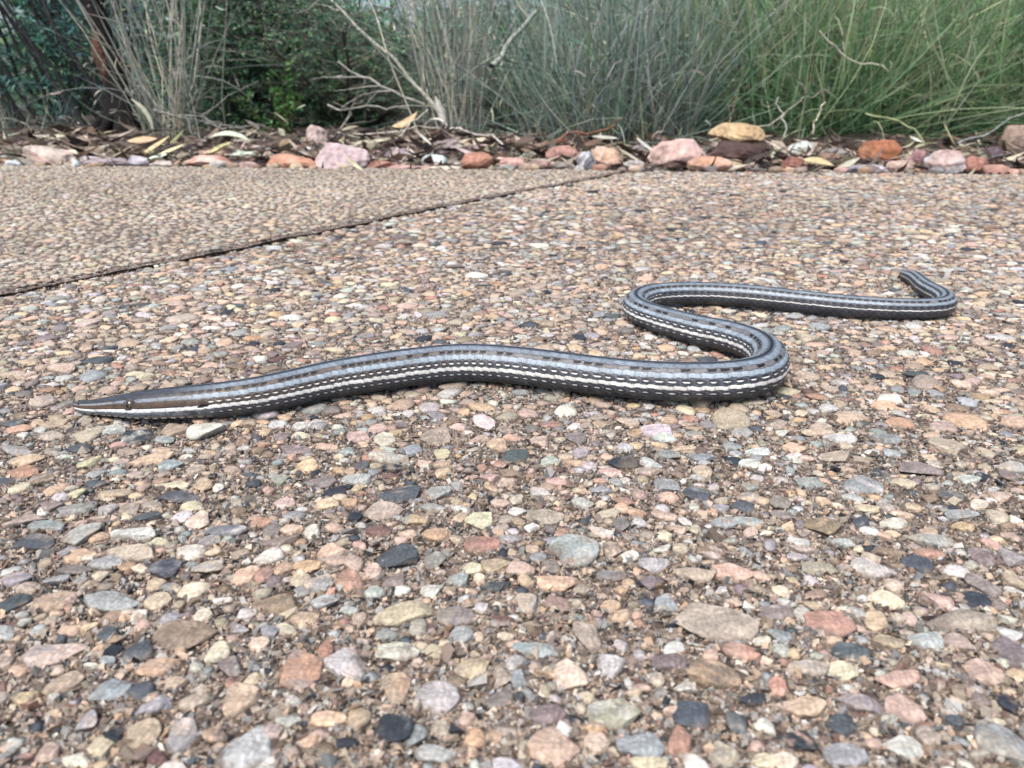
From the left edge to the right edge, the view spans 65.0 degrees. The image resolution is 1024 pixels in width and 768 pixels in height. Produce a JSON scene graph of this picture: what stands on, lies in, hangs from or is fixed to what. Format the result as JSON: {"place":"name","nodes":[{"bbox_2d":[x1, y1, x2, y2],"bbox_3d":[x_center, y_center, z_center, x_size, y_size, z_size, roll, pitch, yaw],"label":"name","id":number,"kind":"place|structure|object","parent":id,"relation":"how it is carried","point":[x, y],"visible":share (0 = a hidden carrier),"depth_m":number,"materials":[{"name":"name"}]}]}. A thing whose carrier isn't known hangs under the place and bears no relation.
{"place":"outdoors","nodes":[
{"label":"outdoors","id":0,"kind":"place"},
{"bbox_2d":[0,0,819,102],"label":"sky","id":1,"kind":"structure","parent":0,"point":[387,4],"materials":[{"name":"white"}]},
{"bbox_2d":[0,103,1023,174],"bbox_3d":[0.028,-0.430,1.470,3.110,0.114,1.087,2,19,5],"label":"leaf litter","id":2,"kind":"object","parent":0,"point":[11,148],"visible":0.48,"depth_m":1.20,"materials":[{"name":"plant"}]},
{"bbox_2d":[21,145,76,163],"bbox_3d":[-0.626,-0.306,1.083,0.072,0.030,0.033,7,20,18],"label":"rock","id":3,"kind":"object","parent":2,"relation":"on","point":[52,155],"visible":0.79,"depth_m":1.07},
{"bbox_2d":[0,0,174,115],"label":"shrub","id":4,"kind":"object","parent":2,"relation":"on","point":[51,57],"visible":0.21,"depth_m":2.91,"materials":[{"name":"green plant"}]},
{"bbox_2d":[83,158,129,166],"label":"rock","id":5,"kind":"object","parent":2,"relation":"on","point":[119,161],"visible":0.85,"depth_m":1.06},
{"bbox_2d":[0,0,232,128],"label":"dark shrub","id":6,"kind":"object","parent":2,"relation":"on","point":[35,52],"visible":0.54,"depth_m":1.84,"materials":[{"name":"green plant"}]},
{"bbox_2d":[80,0,156,135],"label":"burnt stump","id":7,"kind":"object","parent":2,"relation":"on","point":[103,124],"visible":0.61,"depth_m":1.50,"materials":[{"name":"wood"}]},
{"bbox_2d":[127,155,150,166],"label":"rock","id":8,"kind":"object","parent":2,"relation":"on","point":[134,160],"visible":0.88,"depth_m":1.06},
{"bbox_2d":[131,99,153,133],"bbox_3d":[-0.602,-0.436,1.311,0.031,0.055,0.004,0,19,0],"label":"fallen leaf","id":9,"kind":"object","parent":2,"relation":"on","point":[144,110],"visible":0.94,"depth_m":1.31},
{"bbox_2d":[128,136,157,143],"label":"fallen leaf","id":10,"kind":"object","parent":2,"relation":"on","point":[141,139],"visible":1,"depth_m":1.25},
{"bbox_2d":[122,128,176,137],"bbox_3d":[-0.568,-0.395,1.264,0.083,0.015,0.011,-14,24,-35],"label":"stick","id":11,"kind":"object","parent":2,"relation":"on","point":[133,135],"visible":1,"depth_m":1.26,"materials":[{"name":"wood"}]},
{"bbox_2d":[0,83,301,136],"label":"grass tussock","id":12,"kind":"object","parent":2,"relation":"on","point":[25,114],"depth_m":1.52,"materials":[{"name":"green plant"}]},
{"bbox_2d":[143,136,169,154],"bbox_3d":[-0.522,-0.347,1.173,0.051,0.030,0.011,0,19,0],"label":"fallen leaf","id":13,"kind":"object","parent":2,"relation":"on","point":[153,146],"visible":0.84,"depth_m":1.17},
{"bbox_2d":[7,0,308,138],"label":"grass tussock","id":14,"kind":"object","parent":2,"relation":"on","point":[174,78],"depth_m":1.40,"materials":[{"name":"grey plant"}]},
{"bbox_2d":[149,154,166,158],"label":"fallen leaf","id":15,"kind":"object","parent":2,"relation":"on","point":[161,155],"visible":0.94,"depth_m":1.11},
{"bbox_2d":[149,160,173,166],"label":"rock","id":16,"kind":"object","parent":2,"relation":"on","point":[161,163],"visible":0.88,"depth_m":1.04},
{"bbox_2d":[159,144,184,153],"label":"fallen leaf","id":17,"kind":"object","parent":2,"relation":"on","point":[171,149],"visible":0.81,"depth_m":1.15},
{"bbox_2d":[169,130,183,144],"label":"fallen leaf","id":18,"kind":"object","parent":2,"relation":"on","point":[176,137],"visible":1,"depth_m":1.21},
{"bbox_2d":[9,0,365,128],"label":"shrub","id":19,"kind":"object","parent":2,"relation":"on","point":[252,74],"visible":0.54,"depth_m":1.77,"materials":[{"name":"green plant"}]},
{"bbox_2d":[124,0,270,112],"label":"shrub","id":20,"kind":"object","parent":2,"relation":"on","point":[144,14],"visible":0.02,"depth_m":3.19,"materials":[{"name":"green plant"}]},
{"bbox_2d":[153,81,257,136],"bbox_3d":[-0.524,-0.467,1.370,0.178,0.096,0.059,0,19,0],"label":"dead branch","id":21,"kind":"object","parent":2,"relation":"on","point":[185,116],"visible":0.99,"depth_m":1.37,"materials":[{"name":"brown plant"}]},
{"bbox_2d":[186,155,231,166],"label":"rock","id":22,"kind":"object","parent":2,"relation":"on","point":[200,160],"visible":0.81,"depth_m":1.04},
{"bbox_2d":[208,142,230,152],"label":"fallen leaf","id":23,"kind":"object","parent":2,"relation":"on","point":[217,148],"visible":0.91,"depth_m":1.15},
{"bbox_2d":[210,131,250,141],"bbox_3d":[-0.426,-0.375,1.216,0.062,0.016,0.010,0,19,0],"label":"fallen leaf","id":24,"kind":"object","parent":2,"relation":"on","point":[230,133],"visible":1,"depth_m":1.21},
{"bbox_2d":[226,152,254,155],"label":"fallen leaf","id":25,"kind":"object","parent":2,"relation":"on","point":[238,154],"visible":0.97,"depth_m":1.12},
{"bbox_2d":[195,112,290,137],"bbox_3d":[-0.468,-0.452,1.430,0.161,0.060,0.098,-10,22,-27],"label":"dead branch","id":26,"kind":"object","parent":2,"relation":"on","point":[216,126],"visible":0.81,"depth_m":1.39,"materials":[{"name":"wood"}]},
{"bbox_2d":[239,161,257,167],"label":"rock","id":27,"kind":"object","parent":2,"relation":"on","point":[248,164],"visible":0.69,"depth_m":1.03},
{"bbox_2d":[222,58,304,133],"bbox_3d":[-0.478,-0.549,1.567,0.159,0.157,0.100,0,19,0],"label":"sapling","id":28,"kind":"object","parent":2,"relation":"on","point":[283,113],"visible":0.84,"depth_m":1.56,"materials":[{"name":"green plant"}]},
{"bbox_2d":[279,139,294,149],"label":"rock","id":29,"kind":"object","parent":2,"relation":"on","point":[285,141],"visible":0.41,"depth_m":1.25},
{"bbox_2d":[161,0,432,115],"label":"shrub","id":30,"kind":"object","parent":2,"relation":"on","point":[388,12],"visible":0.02,"depth_m":2.75,"materials":[{"name":"green plant"}]},
{"bbox_2d":[306,125,329,145],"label":"rock","id":31,"kind":"object","parent":2,"relation":"on","point":[312,131],"visible":0.66,"depth_m":1.29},
{"bbox_2d":[287,0,397,43],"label":"shrub","id":32,"kind":"object","parent":2,"relation":"on","point":[367,13],"depth_m":4.64,"materials":[{"name":"green plant"}]},
{"bbox_2d":[315,142,369,167],"bbox_3d":[-0.220,-0.292,1.042,0.073,0.041,0.032,4,20,10],"label":"rock","id":33,"kind":"object","parent":2,"relation":"on","point":[332,155],"visible":0.76,"depth_m":1.03,"materials":[{"name":"stone"}]},
{"bbox_2d":[333,91,376,132],"bbox_3d":[-0.284,-0.493,1.451,0.077,0.073,0.157,-4,20,-11],"label":"dead branch","id":34,"kind":"object","parent":2,"relation":"on","point":[347,118],"visible":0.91,"depth_m":1.43,"materials":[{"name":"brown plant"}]},
{"bbox_2d":[292,0,436,111],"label":"dead branch","id":35,"kind":"object","parent":2,"relation":"on","point":[412,82],"visible":0.8,"depth_m":1.43,"materials":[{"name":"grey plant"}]},
{"bbox_2d":[354,139,388,143],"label":"fallen leaf","id":36,"kind":"object","parent":2,"relation":"on","point":[370,141],"visible":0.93,"depth_m":1.17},
{"bbox_2d":[165,0,591,128],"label":"shrub","id":37,"kind":"object","parent":2,"relation":"on","point":[335,44],"visible":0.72,"depth_m":1.75,"materials":[{"name":"green plant"}]},
{"bbox_2d":[365,160,393,167],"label":"rock","id":38,"kind":"object","parent":2,"relation":"on","point":[375,164],"visible":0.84,"depth_m":1.03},
{"bbox_2d":[327,76,454,110],"bbox_3d":[-0.207,-0.494,1.369,0.253,0.058,0.032,6,20,16],"label":"dead branch","id":39,"kind":"object","parent":2,"relation":"on","point":[367,105],"visible":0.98,"depth_m":1.38,"materials":[{"name":"wood"}]},
{"bbox_2d":[353,125,439,134],"bbox_3d":[-0.184,-0.401,1.269,0.146,0.016,0.012,4,20,11],"label":"stick","id":40,"kind":"object","parent":2,"relation":"on","point":[397,131],"visible":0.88,"depth_m":1.27,"materials":[{"name":"wood"}]},
{"bbox_2d":[384,148,414,160],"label":"rock","id":41,"kind":"object","parent":2,"relation":"on","point":[400,151],"visible":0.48,"depth_m":1.13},
{"bbox_2d":[385,165,419,168],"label":"rock","id":42,"kind":"object","parent":2,"relation":"on","point":[402,166],"visible":0.73,"depth_m":1.03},
{"bbox_2d":[392,111,417,127],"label":"fallen leaf","id":43,"kind":"object","parent":2,"relation":"on","point":[405,122],"visible":0.95,"depth_m":1.29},
{"bbox_2d":[331,0,483,111],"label":"shrub","id":44,"kind":"object","parent":2,"relation":"on","point":[428,10],"visible":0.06,"depth_m":3.39,"materials":[{"name":"green plant"}]},
{"bbox_2d":[400,108,427,136],"bbox_3d":[-0.153,-0.405,1.246,0.007,0.043,0.074,14,23,34],"label":"stick","id":45,"kind":"object","parent":2,"relation":"on","point":[411,121],"visible":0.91,"depth_m":1.24,"materials":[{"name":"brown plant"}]},
{"bbox_2d":[417,132,430,144],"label":"fallen leaf","id":46,"kind":"object","parent":2,"relation":"on","point":[424,138],"visible":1,"depth_m":1.17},
{"bbox_2d":[309,0,549,136],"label":"grass tussock","id":47,"kind":"object","parent":2,"relation":"on","point":[462,113],"depth_m":1.40,"materials":[{"name":"grey plant"}]},
{"bbox_2d":[489,0,538,69],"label":"dead branch","id":48,"kind":"object","parent":47,"relation":"attached to","point":[496,61],"visible":0.89,"depth_m":1.31,"materials":[{"name":"wood"}]},
{"bbox_2d":[421,154,447,164],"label":"rock","id":49,"kind":"object","parent":2,"relation":"on","point":[436,158],"visible":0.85,"depth_m":1.07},
{"bbox_2d":[435,97,446,128],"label":"fallen leaf","id":50,"kind":"object","parent":2,"relation":"on","point":[440,110],"visible":0.87,"depth_m":1.26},
{"bbox_2d":[422,138,465,156],"bbox_3d":[-0.102,-0.351,1.197,0.068,0.031,0.034,0,19,0],"label":"rock","id":51,"kind":"object","parent":2,"relation":"on","point":[448,144],"visible":0.45,"depth_m":1.18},
{"bbox_2d":[450,127,502,143],"bbox_3d":[-0.053,-0.371,1.204,0.009,0.026,0.117,-18,26,-41],"label":"stick","id":52,"kind":"object","parent":2,"relation":"on","point":[474,134],"visible":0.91,"depth_m":1.20,"materials":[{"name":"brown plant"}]},
{"bbox_2d":[461,152,492,167],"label":"rock","id":53,"kind":"object","parent":2,"relation":"on","point":[476,160],"visible":0.99,"depth_m":1.05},
{"bbox_2d":[332,0,625,131],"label":"shrub","id":54,"kind":"object","parent":2,"relation":"on","point":[497,116],"visible":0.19,"depth_m":1.69,"materials":[{"name":"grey plant"}]},
{"bbox_2d":[469,144,504,153],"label":"rock","id":55,"kind":"object","parent":2,"relation":"on","point":[476,147],"visible":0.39,"depth_m":1.18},
{"bbox_2d":[397,1,590,103],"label":"shrub","id":56,"kind":"object","parent":2,"relation":"on","point":[532,34],"visible":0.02,"depth_m":3.81,"materials":[{"name":"green plant"}]},
{"bbox_2d":[500,157,526,168],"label":"rock","id":57,"kind":"object","parent":2,"relation":"on","point":[515,162],"visible":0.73,"depth_m":1.03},
{"bbox_2d":[529,161,552,168],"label":"rock","id":58,"kind":"object","parent":2,"relation":"on","point":[543,164],"visible":0.62,"depth_m":1.03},
{"bbox_2d":[516,138,568,152],"bbox_3d":[0.044,-0.359,1.220,0.087,0.026,0.017,-7,21,-20],"label":"stick","id":59,"kind":"object","parent":2,"relation":"on","point":[562,141],"visible":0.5,"depth_m":1.22,"materials":[{"name":"wood"}]},
{"bbox_2d":[552,161,567,168],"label":"rock","id":60,"kind":"object","parent":2,"relation":"on","point":[559,165],"visible":0.98,"depth_m":1.03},
{"bbox_2d":[545,145,579,161],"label":"rock","id":61,"kind":"object","parent":2,"relation":"on","point":[569,151],"visible":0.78,"depth_m":1.10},
{"bbox_2d":[322,0,815,132],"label":"grass tussock","id":62,"kind":"object","parent":2,"relation":"on","point":[499,99],"depth_m":1.61,"materials":[{"name":"green plant"}]},
{"bbox_2d":[430,0,711,123],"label":"shrub","id":63,"kind":"object","parent":2,"relation":"on","point":[567,2],"visible":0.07,"depth_m":2.04,"materials":[{"name":"green plant"}]},
{"bbox_2d":[543,118,626,146],"bbox_3d":[0.125,-0.384,1.261,0.157,0.063,0.045,-9,21,-25],"label":"stick","id":64,"kind":"object","parent":2,"relation":"on","point":[563,136],"visible":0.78,"depth_m":1.26,"materials":[{"name":"wood"}]},
{"bbox_2d":[576,151,595,169],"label":"rock","id":65,"kind":"object","parent":2,"relation":"on","point":[585,160],"visible":0.76,"depth_m":1.03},
{"bbox_2d":[592,135,617,138],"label":"fallen leaf","id":66,"kind":"object","parent":2,"relation":"on","point":[603,137],"visible":1,"depth_m":1.21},
{"bbox_2d":[364,0,888,139],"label":"grass tussock","id":67,"kind":"object","parent":2,"relation":"on","point":[690,4],"depth_m":1.44,"materials":[{"name":"green plant"}]},
{"bbox_2d":[620,149,638,159],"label":"fallen leaf","id":68,"kind":"object","parent":2,"relation":"on","point":[630,155],"visible":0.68,"depth_m":1.08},
{"bbox_2d":[624,160,644,167],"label":"rock","id":69,"kind":"object","parent":2,"relation":"on","point":[628,163],"visible":0.77,"depth_m":1.03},
{"bbox_2d":[297,0,986,152],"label":"grass tussock","id":70,"kind":"object","parent":2,"relation":"on","point":[592,104],"depth_m":1.35,"materials":[{"name":"green plant"}]},
{"bbox_2d":[309,61,424,105],"bbox_3d":[-0.253,-0.516,1.379,0.214,0.075,0.033,7,20,18],"label":"dead branch","id":71,"kind":"object","parent":70,"relation":"on","point":[391,90],"visible":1,"depth_m":1.38,"materials":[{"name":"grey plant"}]},
{"bbox_2d":[637,138,651,150],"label":"fallen leaf","id":72,"kind":"object","parent":2,"relation":"on","point":[644,144],"visible":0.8,"depth_m":1.15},
{"bbox_2d":[647,139,706,168],"bbox_3d":[0.221,-0.305,1.070,0.080,0.040,0.042,0,19,0],"label":"rock","id":73,"kind":"object","parent":2,"relation":"on","point":[669,152],"visible":0.81,"depth_m":1.06,"materials":[{"name":"stone"}]},
{"bbox_2d":[687,156,732,170],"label":"rock","id":74,"kind":"object","parent":2,"relation":"on","point":[698,163],"visible":0.85,"depth_m":1.03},
{"bbox_2d":[709,140,765,161],"bbox_3d":[0.308,-0.314,1.101,0.079,0.038,0.040,0,19,0],"label":"rock","id":75,"kind":"object","parent":2,"relation":"on","point":[725,149],"visible":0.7,"depth_m":1.09,"materials":[{"name":"stone"}]},
{"bbox_2d":[708,122,765,143],"bbox_3d":[0.311,-0.345,1.110,0.080,0.031,0.039,0,19,0],"label":"rock","id":76,"kind":"object","parent":75,"relation":"on","point":[743,132],"visible":0.96,"depth_m":1.10,"materials":[{"name":"stone"}]},
{"bbox_2d":[473,0,1018,132],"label":"grass tussock","id":77,"kind":"object","parent":2,"relation":"on","point":[735,56],"depth_m":1.48,"materials":[{"name":"green plant"}]},
{"bbox_2d":[775,97,786,136],"bbox_3d":[0.433,-0.430,1.295,0.010,0.061,0.072,0,19,0],"label":"dry straw","id":78,"kind":"object","parent":2,"relation":"on","point":[782,117],"visible":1,"depth_m":1.29,"materials":[{"name":"beige plant"}]},
{"bbox_2d":[781,156,803,168],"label":"rock","id":79,"kind":"object","parent":2,"relation":"on","point":[793,162],"visible":0.77,"depth_m":1.03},
{"bbox_2d":[759,89,829,127],"bbox_3d":[0.480,-0.468,1.361,0.196,0.062,0.010,-15,24,-37],"label":"dry straw","id":80,"kind":"object","parent":2,"relation":"on","point":[791,108],"visible":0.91,"depth_m":1.35,"materials":[{"name":"beige plant"}]},
{"bbox_2d":[788,141,813,152],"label":"rock","id":81,"kind":"object","parent":2,"relation":"on","point":[803,145],"visible":0.61,"depth_m":1.21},
{"bbox_2d":[595,0,1023,142],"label":"grass tussock","id":82,"kind":"object","parent":2,"relation":"on","point":[808,103],"depth_m":1.42,"materials":[{"name":"green plant"}]},
{"bbox_2d":[810,102,825,135],"bbox_3d":[0.472,-0.411,1.246,0.032,0.050,0.009,-16,25,-38],"label":"dry straw","id":83,"kind":"object","parent":2,"relation":"on","point":[813,130],"visible":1,"depth_m":1.25,"materials":[{"name":"beige plant"}]},
{"bbox_2d":[804,157,833,165],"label":"fallen leaf","id":84,"kind":"object","parent":2,"relation":"on","point":[817,160],"visible":1,"depth_m":1.02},
{"bbox_2d":[617,0,1023,147],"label":"grass tussock","id":85,"kind":"object","parent":2,"relation":"on","point":[935,61],"depth_m":1.44,"materials":[{"name":"green plant"}]},
{"bbox_2d":[818,30,887,71],"bbox_3d":[0.547,-0.533,1.286,0.115,0.064,0.012,5,20,13],"label":"dry straw","id":86,"kind":"object","parent":85,"relation":"attached to","point":[831,43],"visible":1,"depth_m":1.29,"materials":[{"name":"beige plant"}]},
{"bbox_2d":[819,147,850,159],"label":"rock","id":87,"kind":"object","parent":2,"relation":"on","point":[839,151],"visible":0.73,"depth_m":1.14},
{"bbox_2d":[835,157,859,172],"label":"fallen leaf","id":88,"kind":"object","parent":2,"relation":"on","point":[849,163],"visible":0.71,"depth_m":1.02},
{"bbox_2d":[677,0,1023,138],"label":"grass tussock","id":89,"kind":"object","parent":2,"relation":"on","point":[992,49],"depth_m":1.49,"materials":[{"name":"green plant"}]},
{"bbox_2d":[846,164,887,172],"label":"rock","id":90,"kind":"object","parent":2,"relation":"on","point":[853,169],"visible":0.44,"depth_m":1.04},
{"bbox_2d":[857,139,901,162],"bbox_3d":[0.510,-0.321,1.116,0.063,0.035,0.034,0,19,0],"label":"rock","id":91,"kind":"object","parent":2,"relation":"on","point":[891,149],"visible":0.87,"depth_m":1.10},
{"bbox_2d":[772,0,1023,121],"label":"grass tussock","id":92,"kind":"object","parent":2,"relation":"on","point":[924,23],"depth_m":1.88,"materials":[{"name":"green plant"}]},
{"bbox_2d":[865,113,931,143],"bbox_3d":[0.594,-0.392,1.233,0.014,0.045,0.109,-17,25,-40],"label":"dry straw","id":93,"kind":"object","parent":2,"relation":"on","point":[899,121],"visible":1,"depth_m":1.23,"materials":[{"name":"beige plant"}]},
{"bbox_2d":[886,160,913,172],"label":"rock","id":94,"kind":"object","parent":2,"relation":"on","point":[894,166],"visible":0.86,"depth_m":1.03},
{"bbox_2d":[802,0,1023,138],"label":"grass tussock","id":95,"kind":"object","parent":2,"relation":"on","point":[1011,73],"depth_m":1.50,"materials":[{"name":"green plant"}]},
{"bbox_2d":[906,148,926,164],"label":"rock","id":96,"kind":"object","parent":2,"relation":"on","point":[916,156],"visible":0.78,"depth_m":1.07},
{"bbox_2d":[923,149,966,173],"bbox_3d":[0.560,-0.286,1.043,0.051,0.036,0.030,0,19,0],"label":"rock","id":97,"kind":"object","parent":2,"relation":"on","point":[952,161],"visible":0.81,"depth_m":1.03,"materials":[{"name":"stone"}]},
{"bbox_2d":[944,123,954,144],"bbox_3d":[0.666,-0.381,1.224,0.024,0.034,0.008,0,19,0],"label":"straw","id":98,"kind":"object","parent":2,"relation":"on","point":[949,133],"visible":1,"depth_m":1.22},
{"bbox_2d":[964,156,989,172],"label":"rock","id":99,"kind":"object","parent":2,"relation":"on","point":[971,163],"visible":0.92,"depth_m":1.03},
{"bbox_2d":[956,113,1023,145],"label":"dead branch","id":100,"kind":"object","parent":2,"relation":"on","point":[975,137],"visible":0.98,"depth_m":1.27,"materials":[{"name":"wood"}]},
{"bbox_2d":[981,147,1004,158],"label":"rock","id":101,"kind":"object","parent":2,"relation":"on","point":[997,151],"visible":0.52,"depth_m":1.14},
{"bbox_2d":[1000,168,1019,174],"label":"rock","id":102,"kind":"object","parent":2,"relation":"on","point":[1013,171],"visible":0.26,"depth_m":1.04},
{"bbox_2d":[998,125,1023,149],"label":"rock","id":103,"kind":"object","parent":2,"relation":"on","point":[1012,133],"visible":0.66,"depth_m":1.23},
{"bbox_2d":[1005,148,1023,160],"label":"rock","id":104,"kind":"object","parent":2,"relation":"on","point":[1018,151],"visible":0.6,"depth_m":1.13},
{"bbox_2d":[0,165,1023,767],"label":"path","id":105,"kind":"structure","parent":0,"point":[814,559],"depth_m":0.18,"materials":[{"name":"concrete"}]},
{"bbox_2d":[4,159,21,166],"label":"rock","id":106,"kind":"object","parent":105,"relation":"on","point":[14,163],"visible":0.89,"depth_m":1.03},
{"bbox_2d":[70,158,80,166],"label":"rock","id":107,"kind":"object","parent":105,"relation":"on","point":[74,162],"visible":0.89,"depth_m":1.03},
{"bbox_2d":[347,158,362,169],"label":"fallen leaf","id":108,"kind":"object","parent":105,"relation":"on","point":[354,164],"visible":0.94,"depth_m":0.99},
{"bbox_2d":[71,270,957,419],"bbox_3d":[0.057,-0.018,0.275,0.361,0.012,0.105,-12,23,-32],"label":"legless lizard","id":109,"kind":"object","parent":105,"relation":"on","point":[761,366],"visible":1,"depth_m":0.23},
{"bbox_2d":[0,141,1023,174],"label":"gravel","id":110,"kind":"structure","parent":0,"point":[995,169],"depth_m":1.00,"materials":[{"name":"gravel"}]},
{"bbox_2d":[266,153,315,167],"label":"rock","id":111,"kind":"object","parent":110,"relation":"on","point":[285,160],"visible":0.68,"depth_m":1.03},
{"bbox_2d":[429,166,460,169],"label":"rock","id":112,"kind":"object","parent":110,"relation":"on","point":[446,167],"visible":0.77,"depth_m":1.04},
{"bbox_2d":[592,146,622,166],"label":"rock","id":113,"kind":"object","parent":110,"relation":"on","point":[612,157],"visible":0.81,"depth_m":1.07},
{"bbox_2d":[651,0,808,116],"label":"shrub","id":114,"kind":"object","parent":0,"point":[714,42],"depth_m":2.09,"materials":[{"name":"green plant"}]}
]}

